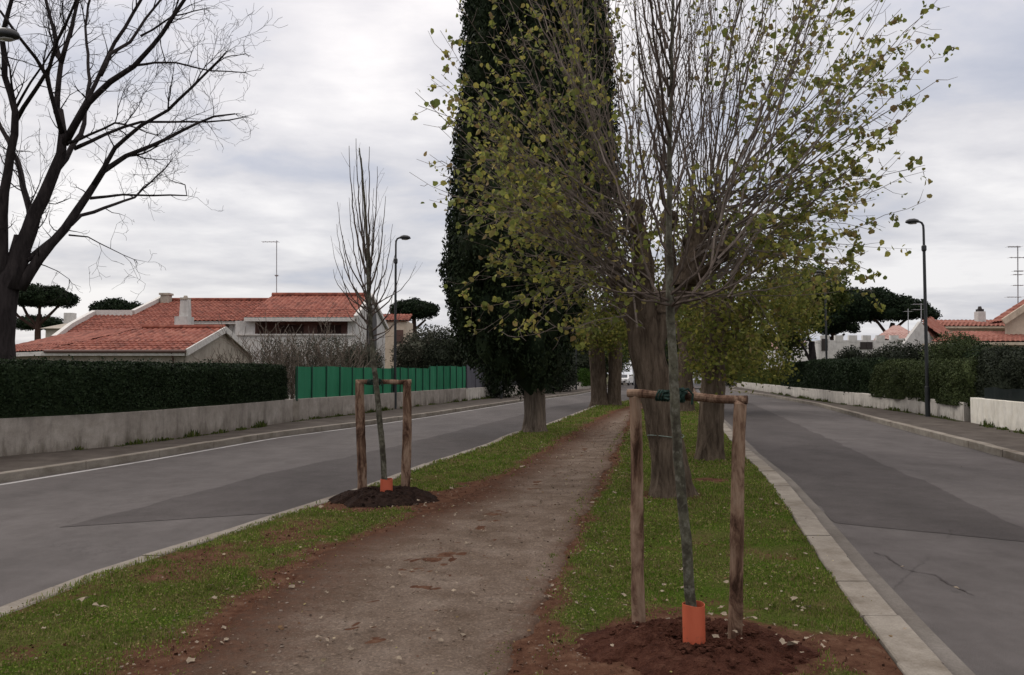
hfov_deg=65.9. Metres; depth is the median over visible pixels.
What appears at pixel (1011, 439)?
pavement
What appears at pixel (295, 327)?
window
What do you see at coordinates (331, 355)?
bare shrub
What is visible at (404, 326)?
house
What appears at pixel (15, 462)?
pavement
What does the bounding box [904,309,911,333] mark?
tv antenna
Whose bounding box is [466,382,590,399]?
garden wall
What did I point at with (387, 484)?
trunk guard
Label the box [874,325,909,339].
house
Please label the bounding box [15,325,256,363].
house
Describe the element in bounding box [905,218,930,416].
street lamp
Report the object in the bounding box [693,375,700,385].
parked car
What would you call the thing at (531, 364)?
cypress
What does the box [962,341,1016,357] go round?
shrub
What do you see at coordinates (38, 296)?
umbrella pine
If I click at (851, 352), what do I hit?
shrub
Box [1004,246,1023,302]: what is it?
tv antenna
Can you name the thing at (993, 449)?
kerb
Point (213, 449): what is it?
road line
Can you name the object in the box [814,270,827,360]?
street lamp
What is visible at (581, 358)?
distant tree
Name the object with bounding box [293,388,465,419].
garden wall
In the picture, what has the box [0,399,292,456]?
garden wall
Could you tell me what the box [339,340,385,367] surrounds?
shrub
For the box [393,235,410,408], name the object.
street lamp
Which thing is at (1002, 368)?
hedge
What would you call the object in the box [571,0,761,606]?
young tree
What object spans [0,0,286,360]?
bare tree
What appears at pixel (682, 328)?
roadside tree
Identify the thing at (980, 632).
road
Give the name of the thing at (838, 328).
umbrella pine
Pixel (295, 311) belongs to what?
villa
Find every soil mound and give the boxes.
[328,485,439,507]
[574,616,822,674]
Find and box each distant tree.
[568,330,608,377]
[594,308,631,378]
[605,335,630,377]
[665,339,697,371]
[725,347,747,385]
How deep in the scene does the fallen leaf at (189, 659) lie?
4.32 m
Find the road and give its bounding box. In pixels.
[0,384,1023,674]
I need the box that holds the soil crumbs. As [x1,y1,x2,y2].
[10,426,895,674]
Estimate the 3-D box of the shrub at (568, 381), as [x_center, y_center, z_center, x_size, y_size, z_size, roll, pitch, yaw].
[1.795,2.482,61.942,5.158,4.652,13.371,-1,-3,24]
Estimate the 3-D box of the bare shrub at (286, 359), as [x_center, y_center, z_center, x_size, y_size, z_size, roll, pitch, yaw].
[-9.685,0.941,31.230,5.282,4.048,4.830,2,-3,-43]
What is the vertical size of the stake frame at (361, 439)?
1.673 m
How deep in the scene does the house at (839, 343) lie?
60.03 m
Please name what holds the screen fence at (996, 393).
on the garden wall at (1005, 413)
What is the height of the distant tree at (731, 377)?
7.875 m
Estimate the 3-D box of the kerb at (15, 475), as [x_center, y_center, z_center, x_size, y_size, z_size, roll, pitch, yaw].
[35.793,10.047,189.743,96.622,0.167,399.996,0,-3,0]
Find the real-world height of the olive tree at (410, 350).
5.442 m
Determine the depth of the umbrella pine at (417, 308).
83.67 m
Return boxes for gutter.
[724,420,974,674]
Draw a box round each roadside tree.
[568,189,630,406]
[604,291,657,388]
[651,164,835,460]
[656,281,737,355]
[675,262,829,410]
[768,256,854,363]
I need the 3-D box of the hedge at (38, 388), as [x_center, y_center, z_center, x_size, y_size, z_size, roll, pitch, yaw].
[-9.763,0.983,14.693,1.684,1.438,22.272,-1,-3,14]
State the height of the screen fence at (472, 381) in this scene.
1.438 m
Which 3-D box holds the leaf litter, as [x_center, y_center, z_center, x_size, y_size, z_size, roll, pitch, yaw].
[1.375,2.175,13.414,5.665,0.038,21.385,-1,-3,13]
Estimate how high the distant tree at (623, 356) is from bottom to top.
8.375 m
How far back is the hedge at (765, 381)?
68.20 m
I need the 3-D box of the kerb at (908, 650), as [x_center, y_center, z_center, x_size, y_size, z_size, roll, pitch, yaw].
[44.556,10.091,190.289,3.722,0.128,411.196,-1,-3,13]
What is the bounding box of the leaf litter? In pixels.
[32,426,892,674]
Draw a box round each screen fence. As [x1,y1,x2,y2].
[295,365,465,400]
[466,365,516,387]
[984,387,1023,401]
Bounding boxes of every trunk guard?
[380,478,392,491]
[682,600,705,644]
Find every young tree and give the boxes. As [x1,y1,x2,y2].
[331,146,422,479]
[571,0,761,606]
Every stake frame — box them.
[355,378,411,488]
[627,387,747,638]
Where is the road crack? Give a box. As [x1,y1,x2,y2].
[874,552,972,594]
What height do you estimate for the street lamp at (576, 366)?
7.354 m
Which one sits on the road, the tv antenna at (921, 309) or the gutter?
the gutter
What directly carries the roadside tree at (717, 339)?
on the verge ground at (866, 646)
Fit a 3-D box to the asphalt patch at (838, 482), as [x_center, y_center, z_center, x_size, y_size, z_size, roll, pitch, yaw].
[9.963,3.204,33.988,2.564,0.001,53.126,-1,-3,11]
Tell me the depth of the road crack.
6.64 m
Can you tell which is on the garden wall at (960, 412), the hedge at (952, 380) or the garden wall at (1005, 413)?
the hedge at (952, 380)
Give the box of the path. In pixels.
[161,387,696,674]
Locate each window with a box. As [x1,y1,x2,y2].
[280,325,302,333]
[317,325,340,333]
[367,307,376,348]
[397,330,402,343]
[821,339,827,350]
[860,342,865,348]
[866,342,872,348]
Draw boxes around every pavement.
[0,383,624,471]
[732,382,1023,451]
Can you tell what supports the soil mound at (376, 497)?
on the verge ground at (866, 646)
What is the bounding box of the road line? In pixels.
[0,383,631,484]
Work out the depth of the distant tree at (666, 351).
116.31 m
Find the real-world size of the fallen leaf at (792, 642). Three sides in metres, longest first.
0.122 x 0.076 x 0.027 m
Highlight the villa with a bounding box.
[51,293,388,398]
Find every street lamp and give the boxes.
[0,27,19,41]
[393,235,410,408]
[575,340,576,389]
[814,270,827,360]
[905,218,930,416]
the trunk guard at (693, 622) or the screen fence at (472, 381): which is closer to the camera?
the trunk guard at (693, 622)
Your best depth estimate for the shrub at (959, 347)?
32.76 m
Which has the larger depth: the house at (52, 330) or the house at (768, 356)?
the house at (768, 356)
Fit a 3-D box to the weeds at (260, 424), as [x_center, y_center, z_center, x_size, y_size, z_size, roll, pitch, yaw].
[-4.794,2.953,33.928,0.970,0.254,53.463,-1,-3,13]
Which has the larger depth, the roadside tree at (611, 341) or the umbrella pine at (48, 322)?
the umbrella pine at (48, 322)
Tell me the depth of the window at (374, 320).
47.75 m
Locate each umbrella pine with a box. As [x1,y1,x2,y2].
[16,314,63,331]
[17,282,81,339]
[88,297,143,311]
[389,297,439,331]
[807,321,860,339]
[827,286,942,331]
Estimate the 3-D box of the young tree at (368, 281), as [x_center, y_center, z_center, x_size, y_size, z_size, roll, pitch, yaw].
[-1.735,-0.224,10.110,1.370,4.750,0.826,0,-3,9]
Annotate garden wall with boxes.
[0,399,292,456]
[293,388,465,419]
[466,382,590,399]
[737,382,970,420]
[970,397,1023,431]
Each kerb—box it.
[0,383,630,482]
[0,405,598,616]
[697,401,952,674]
[729,384,1023,462]
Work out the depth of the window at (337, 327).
44.05 m
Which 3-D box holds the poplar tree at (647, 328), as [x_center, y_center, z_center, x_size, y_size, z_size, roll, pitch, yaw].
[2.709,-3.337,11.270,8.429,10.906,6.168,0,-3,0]
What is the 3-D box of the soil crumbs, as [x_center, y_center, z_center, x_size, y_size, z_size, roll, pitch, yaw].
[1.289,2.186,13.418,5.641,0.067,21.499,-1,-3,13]
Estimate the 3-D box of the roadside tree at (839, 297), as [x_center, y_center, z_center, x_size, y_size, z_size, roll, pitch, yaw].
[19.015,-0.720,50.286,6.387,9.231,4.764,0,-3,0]
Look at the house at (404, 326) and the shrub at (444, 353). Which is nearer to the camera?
the shrub at (444, 353)
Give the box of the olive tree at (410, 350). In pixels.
[390,323,452,367]
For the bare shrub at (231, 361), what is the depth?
31.21 m
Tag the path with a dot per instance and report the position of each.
(246, 629)
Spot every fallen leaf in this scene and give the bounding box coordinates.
[92,602,107,606]
[186,657,194,662]
[787,641,799,644]
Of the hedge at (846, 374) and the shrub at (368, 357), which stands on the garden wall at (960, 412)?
the hedge at (846, 374)
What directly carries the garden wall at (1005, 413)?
on the pavement at (1011, 439)
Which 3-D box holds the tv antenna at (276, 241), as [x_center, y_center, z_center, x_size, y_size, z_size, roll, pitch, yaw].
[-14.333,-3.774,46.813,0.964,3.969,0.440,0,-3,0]
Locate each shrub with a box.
[166,328,279,362]
[207,312,335,398]
[278,303,386,387]
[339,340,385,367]
[417,324,516,397]
[517,353,580,393]
[834,345,864,358]
[857,339,939,360]
[918,331,991,360]
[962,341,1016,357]
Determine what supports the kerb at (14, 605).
on the road
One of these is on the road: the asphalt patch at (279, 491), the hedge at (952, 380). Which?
the asphalt patch at (279, 491)
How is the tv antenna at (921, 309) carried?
on the house at (1006, 327)
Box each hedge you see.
[0,355,289,417]
[577,367,590,386]
[737,370,781,384]
[780,356,887,394]
[869,356,979,405]
[973,345,1023,397]
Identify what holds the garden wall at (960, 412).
on the pavement at (1011, 439)
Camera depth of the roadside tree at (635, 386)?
61.09 m
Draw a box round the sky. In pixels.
[0,0,1023,373]
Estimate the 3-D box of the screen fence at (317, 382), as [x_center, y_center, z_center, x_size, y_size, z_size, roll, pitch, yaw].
[-4.892,1.831,35.304,0.212,1.328,19.140,-1,-3,13]
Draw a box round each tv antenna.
[261,240,279,292]
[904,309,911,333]
[911,303,923,321]
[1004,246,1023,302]
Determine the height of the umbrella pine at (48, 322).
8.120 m
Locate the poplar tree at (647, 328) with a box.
[411,0,958,498]
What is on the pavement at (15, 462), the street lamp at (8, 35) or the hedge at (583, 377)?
the street lamp at (8, 35)
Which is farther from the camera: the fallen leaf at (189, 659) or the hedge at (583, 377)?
the hedge at (583, 377)
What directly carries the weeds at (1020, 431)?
on the pavement at (1011, 439)
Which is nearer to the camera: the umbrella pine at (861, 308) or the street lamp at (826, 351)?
the street lamp at (826, 351)
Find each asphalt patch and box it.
[62,395,628,526]
[724,403,1023,541]
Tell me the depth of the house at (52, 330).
62.87 m
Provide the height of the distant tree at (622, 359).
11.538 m
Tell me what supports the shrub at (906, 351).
on the ground
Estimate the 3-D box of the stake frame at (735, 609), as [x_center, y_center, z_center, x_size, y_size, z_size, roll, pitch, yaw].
[1.046,1.133,4.771,0.742,1.663,0.155,-1,-3,30]
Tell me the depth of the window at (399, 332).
58.02 m
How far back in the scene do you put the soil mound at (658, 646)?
4.39 m
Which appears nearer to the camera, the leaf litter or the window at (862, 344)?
the leaf litter
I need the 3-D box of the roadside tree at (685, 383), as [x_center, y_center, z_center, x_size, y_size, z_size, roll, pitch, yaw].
[9.748,-0.241,33.712,7.492,6.806,5.848,2,-3,-36]
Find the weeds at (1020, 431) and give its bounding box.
[770,392,1023,433]
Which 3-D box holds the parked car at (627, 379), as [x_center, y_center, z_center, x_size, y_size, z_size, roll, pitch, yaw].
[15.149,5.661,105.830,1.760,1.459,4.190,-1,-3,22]
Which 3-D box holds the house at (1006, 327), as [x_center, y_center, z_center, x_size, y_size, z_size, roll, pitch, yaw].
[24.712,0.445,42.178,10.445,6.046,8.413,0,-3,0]
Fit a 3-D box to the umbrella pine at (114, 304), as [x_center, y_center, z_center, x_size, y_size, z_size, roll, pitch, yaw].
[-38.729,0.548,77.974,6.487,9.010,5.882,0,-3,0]
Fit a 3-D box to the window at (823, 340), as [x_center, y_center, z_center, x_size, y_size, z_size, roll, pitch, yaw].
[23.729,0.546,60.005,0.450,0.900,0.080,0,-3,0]
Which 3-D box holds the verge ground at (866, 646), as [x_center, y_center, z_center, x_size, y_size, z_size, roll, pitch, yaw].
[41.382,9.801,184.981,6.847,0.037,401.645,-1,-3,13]
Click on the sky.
(341, 76)
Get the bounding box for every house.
[15,325,256,363]
[41,313,76,337]
[383,314,412,367]
[764,341,804,368]
[791,335,904,361]
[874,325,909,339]
[901,299,1023,353]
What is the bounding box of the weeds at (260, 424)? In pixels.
[72,393,519,449]
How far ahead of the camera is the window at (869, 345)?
59.96 m
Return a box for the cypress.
[436,0,623,431]
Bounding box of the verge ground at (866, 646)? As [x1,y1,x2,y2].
[0,401,902,674]
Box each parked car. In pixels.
[621,374,633,384]
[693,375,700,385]

